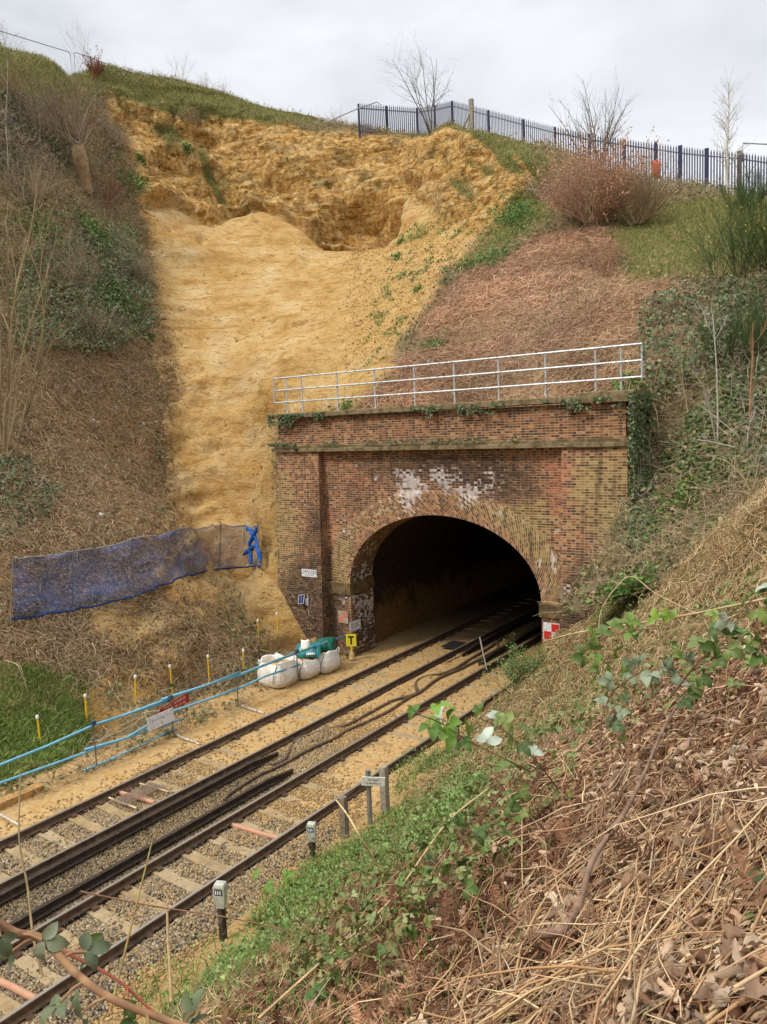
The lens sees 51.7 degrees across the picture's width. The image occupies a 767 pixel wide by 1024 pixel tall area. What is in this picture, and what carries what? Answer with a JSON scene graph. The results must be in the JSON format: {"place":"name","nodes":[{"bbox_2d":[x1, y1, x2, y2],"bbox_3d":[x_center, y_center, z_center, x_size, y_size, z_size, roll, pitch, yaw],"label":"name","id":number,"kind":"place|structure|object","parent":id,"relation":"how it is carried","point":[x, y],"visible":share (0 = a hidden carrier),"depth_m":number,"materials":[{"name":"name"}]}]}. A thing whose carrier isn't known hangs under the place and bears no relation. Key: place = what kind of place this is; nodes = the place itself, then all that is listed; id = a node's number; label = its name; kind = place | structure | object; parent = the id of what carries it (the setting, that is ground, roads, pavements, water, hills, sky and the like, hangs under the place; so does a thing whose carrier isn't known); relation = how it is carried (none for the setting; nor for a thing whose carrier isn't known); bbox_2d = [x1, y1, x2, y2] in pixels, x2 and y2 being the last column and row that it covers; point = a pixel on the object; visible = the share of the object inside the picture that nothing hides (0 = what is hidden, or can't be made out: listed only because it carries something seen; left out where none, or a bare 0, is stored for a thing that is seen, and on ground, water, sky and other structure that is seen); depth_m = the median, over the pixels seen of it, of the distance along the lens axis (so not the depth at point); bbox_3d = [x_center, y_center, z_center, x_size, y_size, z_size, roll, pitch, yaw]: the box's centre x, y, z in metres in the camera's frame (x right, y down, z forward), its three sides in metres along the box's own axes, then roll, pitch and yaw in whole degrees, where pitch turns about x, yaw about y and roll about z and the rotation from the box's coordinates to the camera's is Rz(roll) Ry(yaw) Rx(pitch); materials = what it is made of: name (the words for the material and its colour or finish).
{"place":"outdoors","nodes":[
{"label":"outdoors","id":0,"kind":"place"},
{"bbox_2d":[0,575,541,1023],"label":"trackbed","id":1,"kind":"structure","parent":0,"point":[428,629],"depth_m":22.29,"materials":[{"name":"beige gravel"}]},
{"bbox_2d":[0,782,44,810],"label":"timber edging","id":2,"kind":"object","parent":1,"relation":"on","point":[11,799],"visible":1,"depth_m":18.06,"materials":[{"name":"beige wood"}]},
{"bbox_2d":[108,782,168,808],"bbox_3d":[-5.526,6.361,17.878,0.971,0.081,1.069,2,8,35],"label":"steel grating","id":3,"kind":"object","parent":1,"relation":"on","point":[159,787],"visible":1,"depth_m":17.84,"materials":[{"name":"grey metal"}]},
{"bbox_2d":[0,752,278,904],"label":"conductor rail","id":4,"kind":"object","parent":1,"relation":"on","point":[34,880],"visible":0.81,"depth_m":16.06,"materials":[{"name":"metal"}]},
{"bbox_2d":[0,768,293,939],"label":"conductor rail","id":5,"kind":"object","parent":1,"relation":"on","point":[63,898],"visible":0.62,"depth_m":15.17,"materials":[{"name":"metal"}]},
{"bbox_2d":[0,635,345,783],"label":"tube barrier","id":6,"kind":"object","parent":1,"relation":"on","point":[164,700],"visible":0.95,"depth_m":20.72,"materials":[{"name":"blue plastic"}]},
{"bbox_2d":[146,708,174,731],"bbox_3d":[-5.835,5.438,20.752,0.016,0.436,0.812,4,9,43],"label":"white board","id":7,"kind":"object","parent":6,"relation":"attached to","point":[156,721],"visible":1,"depth_m":20.74,"materials":[{"name":"white plastic"}]},
{"bbox_2d":[212,880,227,941],"bbox_3d":[-2.591,6.516,12.712,0.184,1.190,0.172,-1,7,10],"label":"marker box","id":8,"kind":"object","parent":1,"relation":"on","point":[220,894],"visible":0.94,"depth_m":12.65,"materials":[{"name":"paint"}]},
{"bbox_2d":[0,643,520,1023],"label":"ballast","id":9,"kind":"structure","parent":1,"relation":"on","point":[155,887],"depth_m":15.21,"materials":[{"name":"gravel"}]},
{"bbox_2d":[0,588,540,891],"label":"railway track","id":10,"kind":"structure","parent":1,"relation":"on","point":[8,845],"depth_m":19.69,"materials":[{"name":"metal"}]},
{"bbox_2d":[0,633,541,1023],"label":"railway track","id":11,"kind":"structure","parent":1,"relation":"on","point":[15,1012],"depth_m":15.00,"materials":[{"name":"metal"}]},
{"bbox_2d":[257,652,298,687],"bbox_3d":[-3.385,5.060,25.349,1.185,0.878,1.126,2,8,35],"label":"bulk bag","id":12,"kind":"object","parent":1,"relation":"on","point":[286,678],"visible":0.8,"depth_m":24.96,"materials":[{"name":"white fabric"}]},
{"bbox_2d":[288,655,320,679],"bbox_3d":[-2.635,5.020,26.028,1.015,0.744,0.992,2,8,35],"label":"bulk bag","id":13,"kind":"object","parent":1,"relation":"on","point":[309,668],"visible":0.62,"depth_m":25.62,"materials":[{"name":"white fabric"}]},
{"bbox_2d":[315,647,340,672],"bbox_3d":[-2.026,4.924,26.588,1.044,0.758,0.964,2,8,35],"label":"bulk bag","id":14,"kind":"object","parent":1,"relation":"on","point":[330,661],"visible":0.59,"depth_m":26.15,"materials":[{"name":"white fabric"}]},
{"bbox_2d":[339,795,349,839],"bbox_3d":[-0.779,6.164,15.755,0.143,1.059,0.143,2,8,35],"label":"timber post","id":15,"kind":"object","parent":1,"relation":"on","point":[344,820],"visible":0.76,"depth_m":15.70,"materials":[{"name":"grey wood"}]},
{"bbox_2d":[223,633,524,800],"bbox_3d":[0.982,5.476,23.958,0.362,0.084,15.733,2,8,36],"label":"power cable","id":16,"kind":"object","parent":1,"relation":"on","point":[238,787],"visible":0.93,"depth_m":21.09,"materials":[{"name":"black rubber"}]},
{"bbox_2d":[259,636,504,766],"bbox_3d":[0.276,5.549,23.578,0.750,0.084,14.870,2,8,37],"label":"power cable","id":17,"kind":"object","parent":1,"relation":"on","point":[372,710],"visible":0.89,"depth_m":22.86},
{"bbox_2d":[461,611,538,656],"bbox_3d":[24.697,0.538,58.543,0.171,0.350,76.796,2,8,35],"label":"conductor rail","id":18,"kind":"object","parent":1,"relation":"on","point":[472,648],"visible":0.4,"depth_m":29.63,"materials":[{"name":"metal"}]},
{"bbox_2d":[478,624,541,665],"bbox_3d":[25.320,0.604,57.726,0.171,0.350,77.425,2,8,35],"label":"conductor rail","id":19,"kind":"object","parent":1,"relation":"on","point":[496,652],"visible":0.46,"depth_m":28.11,"materials":[{"name":"metal"}]},
{"bbox_2d":[0,50,766,785],"bbox_3d":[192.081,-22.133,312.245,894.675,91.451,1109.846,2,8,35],"label":"slope","id":20,"kind":"structure","parent":0,"point":[376,208],"depth_m":35.79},
{"bbox_2d":[0,45,42,109],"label":"bare shrub","id":21,"kind":"object","parent":20,"relation":"on","point":[12,85],"visible":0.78,"depth_m":40.29,"materials":[{"name":"brown plant"}]},
{"bbox_2d":[0,138,72,207],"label":"bare shrub","id":22,"kind":"object","parent":20,"relation":"on","point":[33,180],"visible":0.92,"depth_m":35.19,"materials":[{"name":"brown plant"}]},
{"bbox_2d":[0,84,73,179],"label":"ivy mass","id":23,"kind":"object","parent":20,"relation":"on","point":[31,140],"visible":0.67,"depth_m":39.27,"materials":[{"name":"green plant"}]},
{"bbox_2d":[0,140,77,450],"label":"bare sapling","id":24,"kind":"object","parent":20,"relation":"on","point":[5,437],"visible":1,"depth_m":26.17,"materials":[{"name":"brown plant"}]},
{"bbox_2d":[12,203,69,255],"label":"leafy plant","id":25,"kind":"object","parent":20,"relation":"on","point":[45,226],"visible":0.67,"depth_m":35.08,"materials":[{"name":"green plant"}]},
{"bbox_2d":[0,441,82,544],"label":"ivy mass","id":26,"kind":"object","parent":20,"relation":"on","point":[49,490],"visible":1,"depth_m":26.06,"materials":[{"name":"green plant"}]},
{"bbox_2d":[7,70,86,143],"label":"bare shrub","id":27,"kind":"object","parent":20,"relation":"on","point":[47,116],"visible":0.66,"depth_m":40.18,"materials":[{"name":"brown plant"}]},
{"bbox_2d":[0,657,97,790],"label":"lush grass","id":28,"kind":"structure","parent":20,"relation":"on","point":[76,720],"depth_m":20.41,"materials":[{"name":"green plant"}]},
{"bbox_2d":[10,200,89,452],"bbox_3d":[-11.226,-6.138,26.367,3.822,8.579,1.920,0,7,22],"label":"bare sapling","id":29,"kind":"object","parent":20,"relation":"on","point":[24,417],"visible":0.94,"depth_m":26.58,"materials":[{"name":"brown plant"}]},
{"bbox_2d":[4,54,115,196],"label":"pollard tree","id":30,"kind":"object","parent":20,"relation":"on","point":[80,160],"visible":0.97,"depth_m":40.78,"materials":[{"name":"brown plant"}]},
{"bbox_2d":[17,216,107,291],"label":"bare shrub","id":31,"kind":"object","parent":20,"relation":"on","point":[70,263],"visible":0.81,"depth_m":34.58,"materials":[{"name":"brown plant"}]},
{"bbox_2d":[6,215,161,357],"bbox_3d":[-12.767,-11.283,36.563,4.322,8.845,14.080,-2,6,7],"label":"ivy mass","id":32,"kind":"object","parent":20,"relation":"on","point":[145,291],"visible":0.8,"depth_m":35.00,"materials":[{"name":"green plant"}]},
{"bbox_2d":[63,205,122,264],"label":"leafy plant","id":33,"kind":"object","parent":20,"relation":"on","point":[93,224],"visible":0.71,"depth_m":38.05,"materials":[{"name":"green plant"}]},
{"bbox_2d":[63,286,126,342],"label":"bare shrub","id":34,"kind":"object","parent":20,"relation":"on","point":[97,321],"visible":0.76,"depth_m":34.07,"materials":[{"name":"brown plant"}]},
{"bbox_2d":[65,154,150,209],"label":"bare shrub","id":35,"kind":"object","parent":20,"relation":"on","point":[114,193],"visible":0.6,"depth_m":42.74,"materials":[{"name":"brown plant"}]},
{"bbox_2d":[86,259,152,329],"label":"leafy plant","id":36,"kind":"object","parent":20,"relation":"on","point":[118,294],"visible":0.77,"depth_m":36.57,"materials":[{"name":"green plant"}]},
{"bbox_2d":[0,337,266,695],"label":"twig litter","id":37,"kind":"object","parent":20,"relation":"on","point":[85,544],"visible":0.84,"depth_m":26.60,"materials":[{"name":"brown plant"}]},
{"bbox_2d":[10,522,261,623],"bbox_3d":[-7.806,1.674,26.402,1.898,2.203,10.533,2,8,35],"label":"debris netting","id":38,"kind":"object","parent":20,"relation":"on","point":[251,548],"visible":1,"depth_m":24.69,"materials":[{"name":"fabric"}]},
{"bbox_2d":[113,229,166,287],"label":"bare shrub","id":39,"kind":"object","parent":20,"relation":"on","point":[138,268],"visible":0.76,"depth_m":38.45,"materials":[{"name":"brown plant"}]},
{"bbox_2d":[96,125,191,555],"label":"edge leaves","id":40,"kind":"object","parent":20,"relation":"on","point":[165,475],"visible":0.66,"depth_m":35.86,"materials":[{"name":"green plant"}]},
{"bbox_2d":[97,123,205,566],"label":"edge roots","id":41,"kind":"object","parent":20,"relation":"on","point":[161,432],"visible":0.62,"depth_m":35.56,"materials":[{"name":"brown plant"}]},
{"bbox_2d":[149,211,390,600],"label":"sand twigs","id":42,"kind":"object","parent":20,"relation":"on","point":[265,349],"visible":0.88,"depth_m":37.17,"materials":[{"name":"beige sand"}]},
{"bbox_2d":[138,118,534,230],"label":"exposed roots","id":43,"kind":"object","parent":20,"relation":"on","point":[339,175],"visible":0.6,"depth_m":49.82,"materials":[{"name":"brown plant"}]},
{"bbox_2d":[0,39,766,797],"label":"undergrowth","id":44,"kind":"object","parent":20,"relation":"on","point":[680,555],"visible":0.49,"depth_m":27.83,"materials":[{"name":"green plant"}]},
{"bbox_2d":[0,44,766,785],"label":"bank grass","id":45,"kind":"structure","parent":20,"relation":"on","point":[496,136],"depth_m":40.02,"materials":[{"name":"green plant"}]},
{"bbox_2d":[338,233,474,377],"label":"sand clods","id":46,"kind":"object","parent":20,"relation":"on","point":[379,360],"visible":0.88,"depth_m":35.82,"materials":[{"name":"yellow sand"}]},
{"bbox_2d":[376,31,455,135],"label":"bare tree","id":47,"kind":"object","parent":20,"relation":"on","point":[434,101],"visible":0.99,"depth_m":48.20,"materials":[{"name":"grey plant"}]},
{"bbox_2d":[363,188,551,366],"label":"sand weeds","id":48,"kind":"object","parent":20,"relation":"on","point":[398,275],"visible":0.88,"depth_m":35.66,"materials":[{"name":"green plant"}]},
{"bbox_2d":[269,389,649,655],"bbox_3d":[25.307,-3.758,59.187,13.200,9.105,84.060,2,8,35],"label":"tunnel portal","id":49,"kind":"object","parent":20,"relation":"on","point":[385,540],"visible":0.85,"depth_m":26.29,"materials":[{"name":"brick"}]},
{"bbox_2d":[266,412,327,428],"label":"wall ivy","id":50,"kind":"object","parent":49,"relation":"attached to","point":[290,417],"depth_m":28.04,"materials":[{"name":"green plant"}]},
{"bbox_2d":[410,403,503,418],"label":"wall ivy","id":51,"kind":"object","parent":49,"relation":"attached to","point":[459,408],"depth_m":23.91,"materials":[{"name":"green plant"}]},
{"bbox_2d":[272,343,642,412],"bbox_3d":[1.504,-4.071,25.372,13.536,1.438,0.120,2,8,35],"label":"handrail","id":52,"kind":"object","parent":49,"relation":"on","point":[497,373],"visible":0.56,"depth_m":24.46,"materials":[{"name":"metal"}]},
{"bbox_2d":[531,396,621,412],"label":"wall ivy","id":53,"kind":"object","parent":49,"relation":"attached to","point":[568,401],"depth_m":21.87,"materials":[{"name":"green plant"}]},
{"bbox_2d":[626,391,653,511],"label":"wall ivy","id":54,"kind":"object","parent":49,"relation":"attached to","point":[638,433],"depth_m":21.26,"materials":[{"name":"green plant"}]},
{"bbox_2d":[477,187,549,237],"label":"leafy plant","id":55,"kind":"object","parent":20,"relation":"on","point":[510,217],"visible":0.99,"depth_m":35.76,"materials":[{"name":"green plant"}]},
{"bbox_2d":[348,220,715,412],"bbox_3d":[15.254,-14.887,64.675,24.511,15.456,86.326,0,7,24],"label":"dead bracken","id":56,"kind":"object","parent":20,"relation":"on","point":[545,252],"visible":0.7,"depth_m":28.09,"materials":[{"name":"brown plant"}]},
{"bbox_2d":[357,101,766,196],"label":"palisade fence","id":57,"kind":"object","parent":20,"relation":"on","point":[441,109],"visible":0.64,"depth_m":41.94,"materials":[{"name":"metal"}]},
{"bbox_2d":[515,110,668,226],"bbox_3d":[8.920,-14.099,32.848,5.862,4.680,6.980,2,8,35],"label":"beech shrub","id":58,"kind":"object","parent":20,"relation":"on","point":[598,207],"visible":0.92,"depth_m":32.50,"materials":[{"name":"brown plant"}]},
{"bbox_2d":[549,67,641,165],"bbox_3d":[10.922,-19.669,39.905,4.537,5.285,4.374,2,8,35],"label":"bare tree","id":59,"kind":"object","parent":20,"relation":"on","point":[602,132],"visible":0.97,"depth_m":39.81,"materials":[{"name":"grey plant"}]},
{"bbox_2d":[577,222,631,274],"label":"bare shrub","id":60,"kind":"object","parent":20,"relation":"on","point":[610,257],"visible":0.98,"depth_m":28.68,"materials":[{"name":"brown plant"}]},
{"bbox_2d":[577,560,667,603],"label":"leafy plant","id":61,"kind":"object","parent":20,"relation":"on","point":[621,589],"visible":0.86,"depth_m":17.58,"materials":[{"name":"green plant"}]},
{"bbox_2d":[604,381,675,560],"bbox_3d":[6.670,-1.240,20.664,2.061,4.646,4.437,-2,6,6],"label":"ivy mass","id":62,"kind":"object","parent":20,"relation":"on","point":[644,475],"visible":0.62,"depth_m":20.91,"materials":[{"name":"green plant"}]},
{"bbox_2d":[600,146,700,224],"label":"bare shrub","id":63,"kind":"object","parent":20,"relation":"on","point":[643,219],"visible":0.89,"depth_m":31.90,"materials":[{"name":"brown plant"}]},
{"bbox_2d":[634,263,721,398],"bbox_3d":[21.056,-13.357,61.858,10.524,10.325,86.056,0,7,23],"label":"ivy mass","id":64,"kind":"object","parent":20,"relation":"on","point":[667,342],"visible":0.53,"depth_m":23.79,"materials":[{"name":"green plant"}]},
{"bbox_2d":[643,466,723,525],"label":"leafy plant","id":65,"kind":"object","parent":20,"relation":"on","point":[683,485],"visible":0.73,"depth_m":20.43,"materials":[{"name":"green plant"}]},
{"bbox_2d":[675,290,728,442],"bbox_3d":[8.396,-3.678,20.744,1.360,4.339,1.110,-5,7,-23],"label":"bare sapling","id":66,"kind":"object","parent":20,"relation":"on","point":[706,397],"visible":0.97,"depth_m":20.59,"materials":[{"name":"grey plant"}]},
{"bbox_2d":[653,362,766,484],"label":"ivy mass","id":67,"kind":"object","parent":20,"relation":"on","point":[704,424],"visible":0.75,"depth_m":20.93,"materials":[{"name":"green plant"}]},
{"bbox_2d":[671,153,766,282],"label":"gorse bush","id":68,"kind":"object","parent":20,"relation":"on","point":[751,239],"visible":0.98,"depth_m":24.75,"materials":[{"name":"green plant"}]},
{"bbox_2d":[672,271,766,367],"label":"gorse bush","id":69,"kind":"object","parent":20,"relation":"on","point":[742,331],"visible":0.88,"depth_m":21.74,"materials":[{"name":"green plant"}]},
{"bbox_2d":[699,268,766,406],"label":"ivy mass","id":70,"kind":"object","parent":20,"relation":"on","point":[760,357],"visible":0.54,"depth_m":22.96,"materials":[{"name":"green plant"}]},
{"bbox_2d":[709,64,756,192],"bbox_3d":[15.189,-16.564,34.698,2.046,5.556,2.107,2,8,35],"label":"birch tree","id":71,"kind":"object","parent":20,"relation":"on","point":[726,146],"visible":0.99,"depth_m":34.80,"materials":[{"name":"beige plant"}]},
{"bbox_2d":[708,169,766,207],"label":"gorse bush","id":72,"kind":"object","parent":20,"relation":"on","point":[753,188],"visible":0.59,"depth_m":31.75,"materials":[{"name":"green plant"}]},
{"bbox_2d":[724,345,766,478],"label":"ivy mass","id":73,"kind":"object","parent":20,"relation":"on","point":[762,399],"visible":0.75,"depth_m":20.50,"materials":[{"name":"green plant"}]},
{"bbox_2d":[729,318,766,421],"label":"bare sapling","id":74,"kind":"object","parent":20,"relation":"on","point":[751,382],"visible":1,"depth_m":20.09,"materials":[{"name":"grey plant"}]},
{"bbox_2d":[0,0,766,196],"label":"sky","id":75,"kind":"structure","parent":0,"point":[512,57],"materials":[{"name":"white"}]},
{"bbox_2d":[110,512,766,1023],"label":"bank","id":76,"kind":"structure","parent":0,"point":[232,928],"depth_m":12.01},
{"bbox_2d":[18,775,43,977],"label":"dry stem","id":77,"kind":"object","parent":76,"relation":"on","point":[31,921],"visible":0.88,"depth_m":3.02,"materials":[{"name":"beige plant"}]},
{"bbox_2d":[0,917,210,1023],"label":"bramble","id":78,"kind":"object","parent":76,"relation":"on","point":[51,941],"visible":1,"depth_m":1.53,"materials":[{"name":"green plant"}]},
{"bbox_2d":[61,929,153,1023],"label":"bramble","id":79,"kind":"object","parent":76,"relation":"on","point":[131,1015],"visible":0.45,"depth_m":1.81,"materials":[{"name":"brown plant"}]},
{"bbox_2d":[108,843,151,1011],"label":"dry stem","id":80,"kind":"object","parent":76,"relation":"on","point":[121,966],"visible":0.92,"depth_m":3.23,"materials":[{"name":"beige plant"}]},
{"bbox_2d":[79,890,292,931],"bbox_3d":[-0.874,1.843,3.654,0.984,0.612,0.041,-7,8,-35],"label":"dry stem","id":81,"kind":"object","parent":76,"relation":"on","point":[80,891],"visible":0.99,"depth_m":3.61,"materials":[{"name":"brown plant"}]},
{"bbox_2d":[257,788,488,1020],"bbox_3d":[0.035,2.361,4.932,0.173,0.242,2.657,2,8,32],"label":"dry stem","id":82,"kind":"object","parent":76,"relation":"on","point":[278,1000],"visible":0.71,"depth_m":4.49,"materials":[{"name":"beige plant"}]},
{"bbox_2d":[361,769,384,824],"bbox_3d":[-0.193,5.936,16.233,0.496,1.355,0.149,-3,6,-3],"label":"marker post","id":83,"kind":"object","parent":76,"relation":"on","point":[368,781],"visible":0.98,"depth_m":16.13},
{"bbox_2d":[112,592,646,1023],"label":"green grass","id":84,"kind":"structure","parent":76,"relation":"on","point":[290,904],"depth_m":8.09,"materials":[{"name":"green plant"}]},
{"bbox_2d":[379,765,389,812],"bbox_3d":[0.027,5.938,16.634,0.154,1.243,0.154,2,8,35],"label":"concrete post","id":85,"kind":"object","parent":76,"relation":"on","point":[384,794],"visible":0.76,"depth_m":16.57,"materials":[{"name":"grey concrete"}]},
{"bbox_2d":[133,591,649,1021],"bbox_3d":[1.508,3.994,15.367,6.452,5.086,17.677,1,7,27],"label":"nettle patch","id":86,"kind":"object","parent":76,"relation":"on","point":[448,803],"visible":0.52,"depth_m":11.55,"materials":[{"name":"green plant"}]},
{"bbox_2d":[146,475,766,1023],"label":"bracken straw","id":87,"kind":"object","parent":76,"relation":"on","point":[582,983],"visible":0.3,"depth_m":2.82,"materials":[{"name":"beige plant"}]},
{"bbox_2d":[151,497,766,1023],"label":"bracken crumbs","id":88,"kind":"object","parent":76,"relation":"on","point":[737,1011],"visible":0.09,"depth_m":4.58,"materials":[{"name":"brown plant"}]},
{"bbox_2d":[407,700,530,771],"bbox_3d":[0.339,0.944,3.379,0.485,0.344,0.301,-5,7,-24],"label":"bramble","id":89,"kind":"object","parent":76,"relation":"on","point":[448,734],"visible":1,"depth_m":3.33,"materials":[{"name":"green plant"}]},
{"bbox_2d":[197,709,766,1023],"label":"long straws","id":90,"kind":"object","parent":76,"relation":"on","point":[708,1017],"visible":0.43,"depth_m":2.40,"materials":[{"name":"beige plant"}]},
{"bbox_2d":[439,759,530,900],"bbox_3d":[0.468,1.556,3.904,0.541,0.521,0.334,-5,7,-21],"label":"bramble","id":91,"kind":"object","parent":76,"relation":"on","point":[512,804],"visible":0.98,"depth_m":3.85,"materials":[{"name":"green plant"}]},
{"bbox_2d":[204,498,766,1023],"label":"bracken fronds","id":92,"kind":"object","parent":76,"relation":"on","point":[410,974],"visible":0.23,"depth_m":3.88,"materials":[{"name":"brown plant"}]},
{"bbox_2d":[520,697,682,940],"bbox_3d":[1.238,1.322,4.000,0.211,0.272,3.070,1,7,28],"label":"fallen branch","id":93,"kind":"object","parent":92,"relation":"on","point":[560,929],"visible":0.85,"depth_m":3.12,"materials":[{"name":"brown wood"}]},
{"bbox_2d":[210,510,766,1023],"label":"dead leaves","id":94,"kind":"object","parent":76,"relation":"on","point":[654,984],"visible":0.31,"depth_m":3.45,"materials":[{"name":"brown plant"}]},
{"bbox_2d":[228,565,763,1011],"bbox_3d":[1.909,3.375,13.941,6.692,6.967,20.464,-1,7,10],"label":"bramble ground cover","id":95,"kind":"object","parent":76,"relation":"on","point":[323,938],"visible":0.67,"depth_m":6.01,"materials":[{"name":"green plant"}]},
{"bbox_2d":[481,632,545,695],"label":"green shrub","id":96,"kind":"object","parent":76,"relation":"on","point":[526,665],"visible":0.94,"depth_m":21.31,"materials":[{"name":"green plant"}]},
{"bbox_2d":[472,703,558,788],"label":"bramble","id":97,"kind":"object","parent":76,"relation":"on","point":[506,718],"visible":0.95,"depth_m":3.75,"materials":[{"name":"green plant"}]},
{"bbox_2d":[375,467,766,823],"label":"dry grass","id":98,"kind":"structure","parent":76,"relation":"on","point":[551,644],"depth_m":14.13,"materials":[{"name":"beige plant"}]},
{"bbox_2d":[569,607,676,678],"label":"bramble","id":99,"kind":"object","parent":76,"relation":"on","point":[664,615],"visible":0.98,"depth_m":5.60,"materials":[{"name":"green plant"}]},
{"bbox_2d":[593,651,694,734],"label":"bramble","id":100,"kind":"object","parent":76,"relation":"on","point":[647,677],"visible":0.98,"depth_m":5.01,"materials":[{"name":"green plant"}]},
{"bbox_2d":[669,621,766,709],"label":"bramble","id":101,"kind":"object","parent":76,"relation":"on","point":[699,682],"visible":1,"depth_m":4.09,"materials":[{"name":"green plant"}]},
{"bbox_2d":[704,583,766,631],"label":"bramble","id":102,"kind":"object","parent":76,"relation":"on","point":[761,614],"visible":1,"depth_m":3.83,"materials":[{"name":"green plant"}]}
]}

